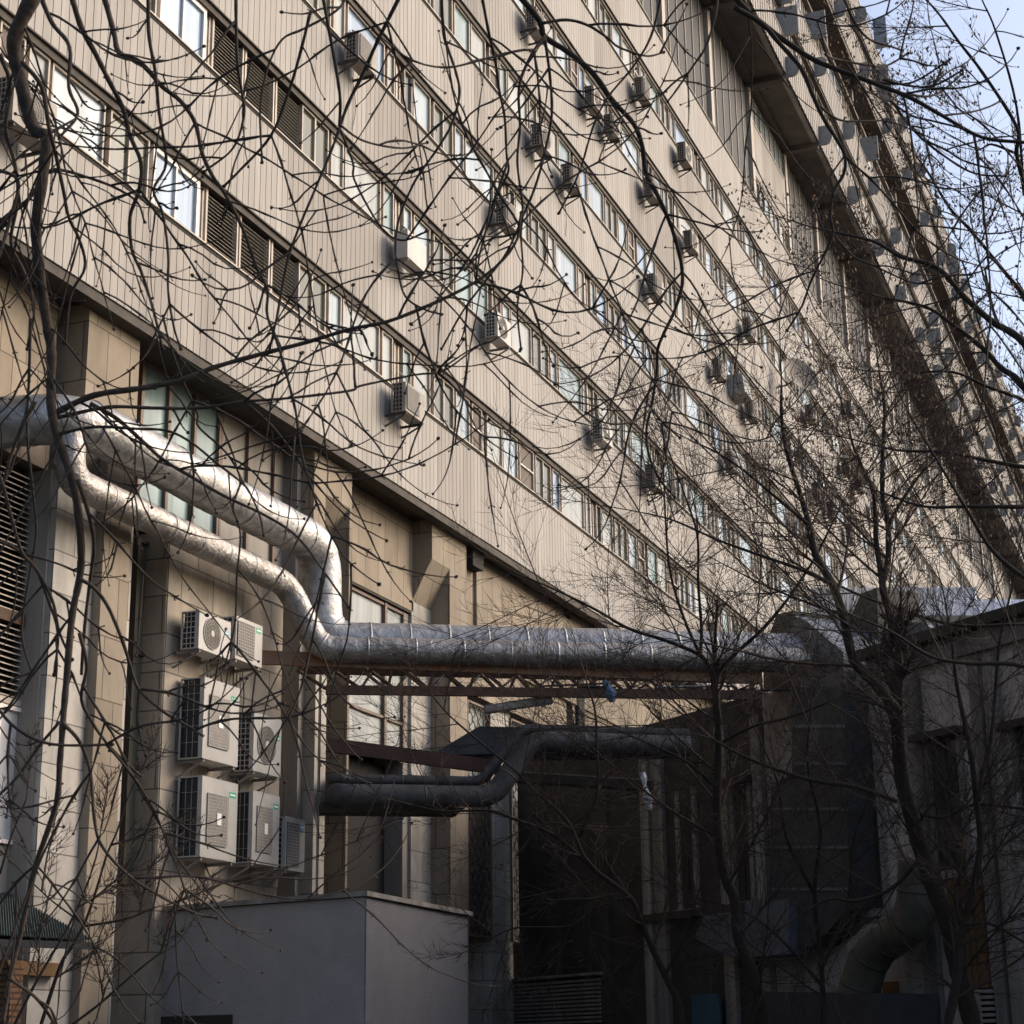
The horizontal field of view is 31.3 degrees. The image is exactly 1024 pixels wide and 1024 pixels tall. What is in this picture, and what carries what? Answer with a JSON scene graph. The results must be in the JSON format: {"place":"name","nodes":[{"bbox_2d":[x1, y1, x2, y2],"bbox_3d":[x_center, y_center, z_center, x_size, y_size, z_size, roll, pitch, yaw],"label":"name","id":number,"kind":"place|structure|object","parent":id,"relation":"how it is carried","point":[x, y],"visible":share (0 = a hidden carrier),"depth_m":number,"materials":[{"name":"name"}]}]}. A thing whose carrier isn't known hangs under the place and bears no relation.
{"place":"outdoors","nodes":[
{"label":"outdoors","id":0,"kind":"place"},
{"bbox_2d":[859,0,1023,431],"label":"sky","id":1,"kind":"structure","parent":0,"point":[1013,21],"materials":[{"name":"blue"}]},
{"label":"ground","id":2,"kind":"structure","parent":0,"visible":0},
{"bbox_2d":[0,965,23,1023],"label":"brick pier","id":3,"kind":"structure","parent":2,"relation":"on","point":[15,993],"depth_m":23.74,"materials":[{"name":"brown brick"}]},
{"bbox_2d":[0,713,231,1023],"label":"sapling","id":4,"kind":"object","parent":2,"relation":"on","point":[85,921],"visible":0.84,"depth_m":13.12,"materials":[{"name":"brown plant"}]},
{"bbox_2d":[161,891,472,1023],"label":"plaster shed","id":5,"kind":"structure","parent":2,"relation":"on","point":[342,958],"depth_m":26.89,"materials":[{"name":"grey paint"}]},
{"bbox_2d":[161,1015,232,1023],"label":"door","id":6,"kind":"structure","parent":5,"relation":"in","point":[202,1019],"depth_m":27.23,"materials":[{"name":"grey"}]},
{"bbox_2d":[0,0,768,1023],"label":"ash tree","id":7,"kind":"object","parent":2,"relation":"on","point":[22,86],"visible":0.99,"depth_m":7.05,"materials":[{"name":"brown plant"}]},
{"bbox_2d":[0,0,1023,1023],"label":"office tower","id":8,"kind":"structure","parent":2,"relation":"on","point":[396,510],"depth_m":38.82,"materials":[{"name":"brown"}]},
{"bbox_2d":[0,703,20,844],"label":"window","id":9,"kind":"structure","parent":8,"relation":"in","point":[12,714],"depth_m":25.58,"materials":[{"name":"grey glass"}]},
{"bbox_2d":[0,76,56,171],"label":"air conditioner","id":10,"kind":"object","parent":8,"relation":"attached to","point":[15,122],"visible":0.3,"depth_m":25.60,"materials":[{"name":"paint"}]},
{"bbox_2d":[25,44,50,94],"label":"window","id":11,"kind":"structure","parent":8,"relation":"in","point":[44,62],"depth_m":27.05,"materials":[{"name":"white glass"}]},
{"bbox_2d":[0,892,95,949],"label":"corrugated awning","id":12,"kind":"object","parent":8,"relation":"attached to","point":[7,907],"visible":0.63,"depth_m":23.34,"materials":[{"name":"grey metal"}]},
{"bbox_2d":[48,62,105,163],"bbox_3d":[-6.641,-6.014,27.804,0.090,1.120,1.400,-7,-18,20],"label":"window","id":13,"kind":"structure","parent":8,"relation":"in","point":[58,77],"depth_m":27.87,"materials":[{"name":"white glass"}]},
{"bbox_2d":[104,109,149,196],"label":"window","id":14,"kind":"structure","parent":8,"relation":"in","point":[118,159],"depth_m":29.00,"materials":[{"name":"white glass"}]},
{"bbox_2d":[117,537,149,884],"bbox_3d":[-5.903,3.121,28.903,0.110,5.487,0.645,-7,-18,20],"label":"window","id":15,"kind":"structure","parent":8,"relation":"in","point":[139,556],"depth_m":28.70,"materials":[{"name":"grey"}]},
{"bbox_2d":[148,144,199,235],"bbox_3d":[-5.612,-5.284,30.326,0.090,1.120,1.460,-7,-18,20],"label":"window","id":16,"kind":"structure","parent":8,"relation":"in","point":[187,200],"depth_m":30.42,"materials":[{"name":"grey"}]},
{"bbox_2d":[133,359,222,535],"bbox_3d":[-5.643,-0.885,30.926,0.110,2.735,2.586,-7,-18,20],"label":"window","id":17,"kind":"structure","parent":8,"relation":"in","point":[149,373],"depth_m":30.97,"materials":[{"name":"white"}]},
{"bbox_2d":[157,0,206,58],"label":"window","id":18,"kind":"structure","parent":8,"relation":"in","point":[187,18],"depth_m":31.44,"materials":[{"name":"grey"}]},
{"bbox_2d":[173,610,230,676],"bbox_3d":[-5.058,2.163,29.618,0.577,0.911,1.003,-7,-18,20],"label":"air conditioner","id":19,"kind":"object","parent":8,"relation":"attached to","point":[203,636],"visible":0.9,"depth_m":29.30,"materials":[{"name":"white paint"}]},
{"bbox_2d":[175,775,237,881],"bbox_3d":[-4.947,5.103,29.087,0.698,1.628,1.123,-7,-18,20],"label":"air conditioner","id":20,"kind":"object","parent":8,"relation":"attached to","point":[213,799],"visible":0.85,"depth_m":28.80,"materials":[{"name":"white painted metal"},{"name":"dark metal grille"},{"name":"grey plastic"}]},
{"bbox_2d":[176,677,239,778],"bbox_3d":[-4.979,3.605,29.495,0.698,1.668,1.123,-7,-18,20],"label":"air conditioner","id":21,"kind":"object","parent":8,"relation":"attached to","point":[215,748],"visible":0.86,"depth_m":29.17,"materials":[{"name":"white painted metal"},{"name":"dark metal grille"},{"name":"grey plastic"}]},
{"bbox_2d":[210,616,262,684],"bbox_3d":[-4.663,2.361,30.647,0.615,1.032,0.903,-7,-18,20],"label":"air conditioner","id":22,"kind":"object","parent":8,"relation":"attached to","point":[247,637],"visible":0.67,"depth_m":30.54,"materials":[{"name":"white paint"}]},
{"bbox_2d":[227,790,279,884],"bbox_3d":[-4.359,5.467,30.489,0.618,1.492,0.923,-7,-18,20],"label":"air conditioner","id":23,"kind":"object","parent":8,"relation":"attached to","point":[252,841],"visible":0.82,"depth_m":30.24,"materials":[{"name":"white paint"}]},
{"bbox_2d":[229,713,281,790],"bbox_3d":[-4.388,4.117,30.873,0.607,1.292,0.963,-7,-18,20],"label":"air conditioner","id":24,"kind":"object","parent":8,"relation":"attached to","point":[270,729],"visible":0.68,"depth_m":30.61,"materials":[{"name":"white paint"}]},
{"bbox_2d":[261,816,304,889],"bbox_3d":[-3.951,5.865,31.374,0.555,1.170,0.703,-7,-18,20],"label":"air conditioner","id":25,"kind":"object","parent":8,"relation":"attached to","point":[291,845],"visible":0.77,"depth_m":31.20,"materials":[{"name":"white paint"}]},
{"bbox_2d":[294,262,325,331],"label":"window","id":26,"kind":"structure","parent":8,"relation":"in","point":[318,286],"depth_m":34.69,"materials":[{"name":"white glass"}]},
{"bbox_2d":[298,104,328,172],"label":"window","id":27,"kind":"structure","parent":8,"relation":"in","point":[315,145],"depth_m":35.60,"materials":[{"name":"white glass"}]},
{"bbox_2d":[325,286,341,343],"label":"window","id":28,"kind":"structure","parent":8,"relation":"in","point":[333,300],"depth_m":35.63,"materials":[{"name":"white glass"}]},
{"bbox_2d":[328,133,343,188],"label":"window","id":29,"kind":"structure","parent":8,"relation":"in","point":[335,165],"depth_m":36.56,"materials":[{"name":"white glass"}]},
{"bbox_2d":[338,30,376,88],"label":"air conditioner","id":30,"kind":"object","parent":8,"relation":"attached to","point":[360,45],"visible":0.74,"depth_m":36.88,"materials":[{"name":"paint"}]},
{"bbox_2d":[341,298,379,372],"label":"window","id":31,"kind":"structure","parent":8,"relation":"in","point":[372,334],"depth_m":36.75,"materials":[{"name":"white glass"}]},
{"bbox_2d":[343,146,380,223],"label":"window","id":32,"kind":"structure","parent":8,"relation":"in","point":[375,204],"depth_m":37.65,"materials":[{"name":"white glass"}]},
{"bbox_2d":[345,3,384,84],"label":"window","id":33,"kind":"structure","parent":8,"relation":"in","point":[353,21],"depth_m":38.63,"materials":[{"name":"white glass"}]},
{"bbox_2d":[349,587,404,763],"bbox_3d":[-2.946,3.235,36.812,0.110,3.220,3.541,-7,-18,20],"label":"window","id":34,"kind":"structure","parent":8,"relation":"in","point":[366,608],"depth_m":37.10,"materials":[{"name":"white glass"}]},
{"bbox_2d":[379,329,392,382],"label":"window","id":35,"kind":"structure","parent":8,"relation":"in","point":[386,341],"depth_m":37.75,"materials":[{"name":"white glass"}]},
{"bbox_2d":[381,184,393,235],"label":"window","id":36,"kind":"structure","parent":8,"relation":"in","point":[387,210],"depth_m":38.70,"materials":[{"name":"grey glass"}]},
{"bbox_2d":[0,394,803,673],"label":"foil duct","id":37,"kind":"object","parent":8,"relation":"attached to","point":[315,537],"visible":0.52,"depth_m":30.55,"materials":[{"name":"silver metal"}]},
{"bbox_2d":[385,381,424,438],"bbox_3d":[-2.214,-2.063,37.363,0.575,0.904,0.953,-7,-18,20],"label":"air conditioner","id":38,"kind":"object","parent":8,"relation":"attached to","point":[405,407],"visible":0.9,"depth_m":37.06,"materials":[{"name":"paint"}]},
{"bbox_2d":[387,229,425,287],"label":"air conditioner","id":39,"kind":"object","parent":8,"relation":"attached to","point":[411,253],"visible":0.7,"depth_m":38.16,"materials":[{"name":"white paint"}]},
{"bbox_2d":[326,737,500,774],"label":"red beam","id":40,"kind":"structure","parent":8,"relation":"attached to","point":[340,746],"depth_m":31.88,"materials":[{"name":"metal"}]},
{"bbox_2d":[411,355,429,411],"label":"window","id":41,"kind":"structure","parent":8,"relation":"in","point":[425,379],"depth_m":39.40,"materials":[{"name":"white glass"}]},
{"bbox_2d":[412,78,430,134],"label":"window","id":42,"kind":"structure","parent":8,"relation":"in","point":[423,106],"depth_m":41.23,"materials":[{"name":"white glass"}]},
{"bbox_2d":[430,371,453,429],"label":"window","id":43,"kind":"structure","parent":8,"relation":"in","point":[440,401],"depth_m":40.34,"materials":[{"name":"grey glass"}]},
{"bbox_2d":[430,233,453,291],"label":"window","id":44,"kind":"structure","parent":8,"relation":"in","point":[444,252],"depth_m":41.28,"materials":[{"name":"grey glass"}]},
{"bbox_2d":[431,101,452,157],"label":"window","id":45,"kind":"structure","parent":8,"relation":"in","point":[437,115],"depth_m":42.18,"materials":[{"name":"grey glass"}]},
{"bbox_2d":[452,1,469,54],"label":"window","id":46,"kind":"structure","parent":8,"relation":"in","point":[461,24],"depth_m":44.25,"materials":[{"name":"white glass"}]},
{"bbox_2d":[453,254,471,308],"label":"window","id":47,"kind":"structure","parent":8,"relation":"in","point":[466,294],"depth_m":42.37,"materials":[{"name":"white glass"}]},
{"bbox_2d":[470,23,485,74],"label":"window","id":48,"kind":"structure","parent":8,"relation":"in","point":[477,43],"depth_m":45.20,"materials":[{"name":"white glass"}]},
{"bbox_2d":[464,137,493,200],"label":"window","id":49,"kind":"structure","parent":8,"relation":"in","point":[470,166],"depth_m":44.16,"materials":[{"name":"white glass"}]},
{"bbox_2d":[467,699,492,938],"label":"lattice window","id":50,"kind":"structure","parent":8,"relation":"in","point":[474,720],"depth_m":40.95,"materials":[{"name":"grey"}]},
{"bbox_2d":[484,415,502,467],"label":"window","id":51,"kind":"structure","parent":8,"relation":"in","point":[496,441],"depth_m":43.09,"materials":[{"name":"white glass"}]},
{"bbox_2d":[479,311,510,359],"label":"air conditioner","id":52,"kind":"object","parent":8,"relation":"attached to","point":[503,342],"visible":0.88,"depth_m":42.63,"materials":[{"name":"white paint"}]},
{"bbox_2d":[488,198,517,245],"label":"air conditioner","id":53,"kind":"object","parent":8,"relation":"attached to","point":[499,220],"visible":0.6,"depth_m":44.06,"materials":[{"name":"paint"}]},
{"bbox_2d":[326,724,689,785],"bbox_3d":[-0.699,4.459,32.572,7.384,1.126,4.128,-7,-18,20],"label":"thin black pipe","id":54,"kind":"object","parent":8,"relation":"attached to","point":[494,763],"visible":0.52,"depth_m":31.61,"materials":[{"name":"metal"}]},
{"bbox_2d":[326,731,691,807],"bbox_3d":[-0.120,5.016,33.456,6.360,1.336,5.164,0,-16,-3],"label":"fat black pipe","id":55,"kind":"object","parent":8,"relation":"attached to","point":[337,794],"visible":0.75,"depth_m":31.16,"materials":[{"name":"metal"}]},
{"bbox_2d":[319,802,463,816],"bbox_3d":[-2.067,5.129,31.476,2.482,0.183,0.500,2,-17,-10],"label":"pipe tray","id":56,"kind":"object","parent":55,"relation":"hanging from","point":[327,809],"visible":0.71,"depth_m":31.25,"materials":[{"name":"grey metal"}]},
{"bbox_2d":[502,429,517,478],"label":"window","id":57,"kind":"structure","parent":8,"relation":"in","point":[505,446],"depth_m":44.02,"materials":[{"name":"white glass"}]},
{"bbox_2d":[509,718,524,942],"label":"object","id":58,"kind":"structure","parent":8,"relation":"in","point":[513,793],"depth_m":42.86,"materials":[{"name":"grey metal"}]},
{"bbox_2d":[507,71,527,126],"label":"window","id":59,"kind":"structure","parent":8,"relation":"in","point":[510,80],"depth_m":47.48,"materials":[{"name":"white glass"}]},
{"bbox_2d":[510,309,531,364],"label":"window","id":60,"kind":"structure","parent":8,"relation":"in","point":[525,331],"depth_m":45.81,"materials":[{"name":"white glass"}]},
{"bbox_2d":[518,441,533,490],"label":"window","id":61,"kind":"structure","parent":8,"relation":"in","point":[528,463],"depth_m":44.99,"materials":[{"name":"brown"}]},
{"bbox_2d":[520,6,546,52],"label":"air conditioner","id":62,"kind":"object","parent":8,"relation":"attached to","point":[532,27],"visible":0.48,"depth_m":48.03,"materials":[{"name":"metal"}]},
{"bbox_2d":[529,213,546,261],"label":"window","id":63,"kind":"structure","parent":8,"relation":"in","point":[534,241],"depth_m":47.83,"materials":[{"name":"grey glass"}]},
{"bbox_2d":[525,123,552,167],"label":"air conditioner","id":64,"kind":"object","parent":8,"relation":"attached to","point":[536,144],"visible":0.62,"depth_m":47.36,"materials":[{"name":"paint"}]},
{"bbox_2d":[531,331,548,380],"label":"window","id":65,"kind":"structure","parent":8,"relation":"in","point":[537,356],"depth_m":46.86,"materials":[{"name":"grey glass"}]},
{"bbox_2d":[534,454,551,503],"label":"window","id":66,"kind":"structure","parent":8,"relation":"in","point":[542,471],"depth_m":45.95,"materials":[{"name":"grey glass"}]},
{"bbox_2d":[555,240,576,294],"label":"window","id":67,"kind":"structure","parent":8,"relation":"in","point":[564,263],"depth_m":49.87,"materials":[{"name":"white glass"}]},
{"bbox_2d":[556,162,582,205],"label":"air conditioner","id":68,"kind":"object","parent":8,"relation":"attached to","point":[567,171],"visible":0.61,"depth_m":49.41,"materials":[{"name":"metal"}]},
{"bbox_2d":[557,355,581,411],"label":"window","id":69,"kind":"structure","parent":8,"relation":"in","point":[577,398],"depth_m":48.87,"materials":[{"name":"grey glass"}]},
{"bbox_2d":[559,475,584,529],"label":"window","id":70,"kind":"structure","parent":8,"relation":"in","point":[577,509],"depth_m":48.04,"materials":[{"name":"white glass"}]},
{"bbox_2d":[587,174,603,222],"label":"window","id":71,"kind":"structure","parent":8,"relation":"in","point":[595,196],"depth_m":53.25,"materials":[{"name":"white glass"}]},
{"bbox_2d":[586,418,612,457],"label":"air conditioner","id":72,"kind":"object","parent":8,"relation":"attached to","point":[607,434],"visible":0.75,"depth_m":49.33,"materials":[{"name":"white metal"}]},
{"bbox_2d":[630,76,651,114],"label":"air conditioner","id":73,"kind":"object","parent":8,"relation":"attached to","point":[641,86],"visible":0.92,"depth_m":57.62,"materials":[{"name":"metal"}]},
{"bbox_2d":[672,141,692,177],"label":"air conditioner","id":74,"kind":"object","parent":8,"relation":"attached to","point":[684,157],"visible":1,"depth_m":61.88,"materials":[{"name":"paint"}]},
{"bbox_2d":[777,358,818,391],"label":"satellite dish","id":75,"kind":"object","parent":8,"relation":"attached to","point":[789,366],"visible":0.64,"depth_m":73.43,"materials":[{"name":"grey metal"}]},
{"bbox_2d":[768,0,1023,544],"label":"upper window","id":76,"kind":"structure","parent":8,"relation":"in","point":[772,3],"depth_m":98.93,"materials":[{"name":"grey glass"}]},
{"bbox_2d":[280,557,799,1023],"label":"young tree","id":77,"kind":"object","parent":2,"relation":"on","point":[586,861],"visible":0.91,"depth_m":25.93,"materials":[{"name":"brown plant"}]},
{"bbox_2d":[174,0,1023,706],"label":"ash tree","id":78,"kind":"object","parent":2,"relation":"on","point":[742,8],"visible":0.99,"depth_m":7.47,"materials":[{"name":"brown plant"}]},
{"bbox_2d":[330,273,1023,1023],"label":"maple tree","id":79,"kind":"object","parent":2,"relation":"on","point":[718,841],"visible":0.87,"depth_m":24.90,"materials":[{"name":"brown plant"}]},
{"bbox_2d":[412,233,1023,1023],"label":"maple tree","id":80,"kind":"object","parent":2,"relation":"on","point":[968,1007],"visible":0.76,"depth_m":23.89,"materials":[{"name":"brown plant"}]},
{"bbox_2d":[512,601,1023,1023],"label":"annex building","id":81,"kind":"structure","parent":2,"relation":"on","point":[533,868],"depth_m":35.74,"materials":[{"name":"grey"}]},
{"bbox_2d":[262,650,791,699],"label":"pipe bridge","id":82,"kind":"structure","parent":81,"relation":"attached to","point":[287,658],"depth_m":32.45,"materials":[{"name":"metal"}]},
{"bbox_2d":[53,431,812,671],"bbox_3d":[-1.560,1.288,31.121,14.499,2.154,4.164,10,-20,-33],"label":"slim foil duct","id":83,"kind":"object","parent":82,"relation":"on","point":[288,591],"visible":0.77,"depth_m":31.61,"materials":[{"name":"silver metal"}]},
{"bbox_2d":[484,697,552,713],"bbox_3d":[0.114,3.424,32.444,1.233,0.368,0.170,2,-17,-10],"label":"short grey pipe","id":84,"kind":"object","parent":82,"relation":"hanging from","point":[504,704],"visible":0.62,"depth_m":32.35,"materials":[{"name":"metal"}]},
{"bbox_2d":[436,726,697,760],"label":"canopy roof","id":85,"kind":"structure","parent":81,"relation":"attached to","point":[485,732],"depth_m":32.81,"materials":[{"name":"metal"}]},
{"bbox_2d":[517,771,653,791],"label":"black beam","id":86,"kind":"structure","parent":81,"relation":"attached to","point":[571,782],"depth_m":32.84,"materials":[{"name":"grey metal"}]},
{"bbox_2d":[673,787,701,910],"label":"window","id":87,"kind":"structure","parent":81,"relation":"in","point":[682,907],"depth_m":36.56,"materials":[{"name":"grey glass"}]},
{"bbox_2d":[691,994,721,1023],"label":"blue board","id":88,"kind":"object","parent":81,"relation":"attached to","point":[711,1013],"visible":1,"depth_m":34.89,"materials":[{"name":"blue"}]},
{"bbox_2d":[722,774,757,902],"bbox_3d":[4.334,6.332,34.946,0.279,2.482,0.968,8,-19,-28],"label":"window","id":89,"kind":"structure","parent":81,"relation":"in","point":[745,885],"depth_m":34.93,"materials":[{"name":"grey glass"}]},
{"bbox_2d":[763,611,839,688],"bbox_3d":[5.721,2.758,34.788,1.600,1.489,1.044,8,-19,-28],"label":"duct plenum","id":90,"kind":"object","parent":81,"relation":"on","point":[773,678],"visible":0.06,"depth_m":34.41,"materials":[{"name":"metal"}]},
{"bbox_2d":[769,687,876,948],"bbox_3d":[5.495,5.423,32.601,0.625,4.702,2.438,8,-19,-28],"label":"wall duct","id":91,"kind":"object","parent":81,"relation":"attached to","point":[827,891],"depth_m":32.02,"materials":[{"name":"metal"}]},
{"bbox_2d":[745,899,817,956],"bbox_3d":[4.883,7.492,32.938,0.700,1.015,1.375,8,-19,-28],"label":"duct box","id":92,"kind":"object","parent":91,"relation":"attached to","point":[774,910],"visible":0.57,"depth_m":32.55,"materials":[{"name":"metal"}]},
{"bbox_2d":[695,912,744,956],"bbox_3d":[4.067,7.933,34.136,0.700,0.808,1.290,8,-19,-28],"label":"slanted duct hood","id":93,"kind":"object","parent":92,"relation":"attached to","point":[721,940],"visible":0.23,"depth_m":33.83,"materials":[{"name":"metal"}]},
{"bbox_2d":[792,616,879,687],"bbox_3d":[6.120,2.627,33.646,1.300,1.611,1.546,8,-19,-28],"label":"hip duct hood","id":94,"kind":"object","parent":81,"relation":"on","point":[831,624],"depth_m":33.32,"materials":[{"name":"metal"}]},
{"bbox_2d":[863,742,891,917],"bbox_3d":[6.263,5.500,31.701,0.139,2.982,0.683,8,-19,-28],"label":"window","id":95,"kind":"structure","parent":81,"relation":"in","point":[877,849],"depth_m":31.48,"materials":[{"name":"grey glass"}]},
{"bbox_2d":[849,587,918,642],"bbox_3d":[7.021,2.402,34.480,1.000,1.677,1.013,8,-19,-28],"label":"tall rooftop duct","id":96,"kind":"object","parent":81,"relation":"on","point":[871,616],"visible":0.23,"depth_m":34.22,"materials":[{"name":"metal"}]},
{"bbox_2d":[837,860,940,992],"bbox_3d":[6.138,6.909,29.777,0.698,2.335,2.431,8,-19,-28],"label":"duct","id":97,"kind":"object","parent":81,"relation":"attached to","point":[871,972],"visible":0.82,"depth_m":29.39,"materials":[{"name":"metal"}]},
{"bbox_2d":[810,586,976,617],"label":"zinc roof","id":98,"kind":"structure","parent":81,"relation":"on","point":[860,591],"depth_m":50.05,"materials":[{"name":"grey metal"}]},
{"bbox_2d":[908,725,973,879],"bbox_3d":[7.116,4.818,30.134,0.279,2.419,1.169,8,-19,-28],"label":"window","id":99,"kind":"structure","parent":81,"relation":"in","point":[951,764],"depth_m":30.21,"materials":[{"name":"grey glass"}]},
{"bbox_2d":[919,598,1023,625],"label":"zinc roof","id":100,"kind":"structure","parent":81,"relation":"on","point":[968,613],"depth_m":37.88,"materials":[{"name":"grey metal"}]},
{"bbox_2d":[996,717,1023,851],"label":"window","id":101,"kind":"structure","parent":81,"relation":"in","point":[1018,726],"depth_m":28.83,"materials":[{"name":"grey glass"}]},
{"bbox_2d":[554,578,1023,1023],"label":"young tree","id":102,"kind":"object","parent":2,"relation":"on","point":[813,889],"visible":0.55,"depth_m":27.01,"materials":[{"name":"brown plant"}]},
{"bbox_2d":[655,0,1023,843],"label":"maple tree","id":103,"kind":"object","parent":2,"relation":"on","point":[1013,376],"visible":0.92,"depth_m":18.19,"materials":[{"name":"brown plant"}]},
{"bbox_2d":[764,991,937,1023],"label":"storage box","id":104,"kind":"object","parent":2,"relation":"on","point":[897,1008],"visible":0.78,"depth_m":29.51,"materials":[{"name":"metal"}]},
{"bbox_2d":[777,475,1023,1023],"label":"maple tree","id":105,"kind":"object","parent":2,"relation":"on","point":[954,996],"visible":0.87,"depth_m":22.94,"materials":[{"name":"brown plant"}]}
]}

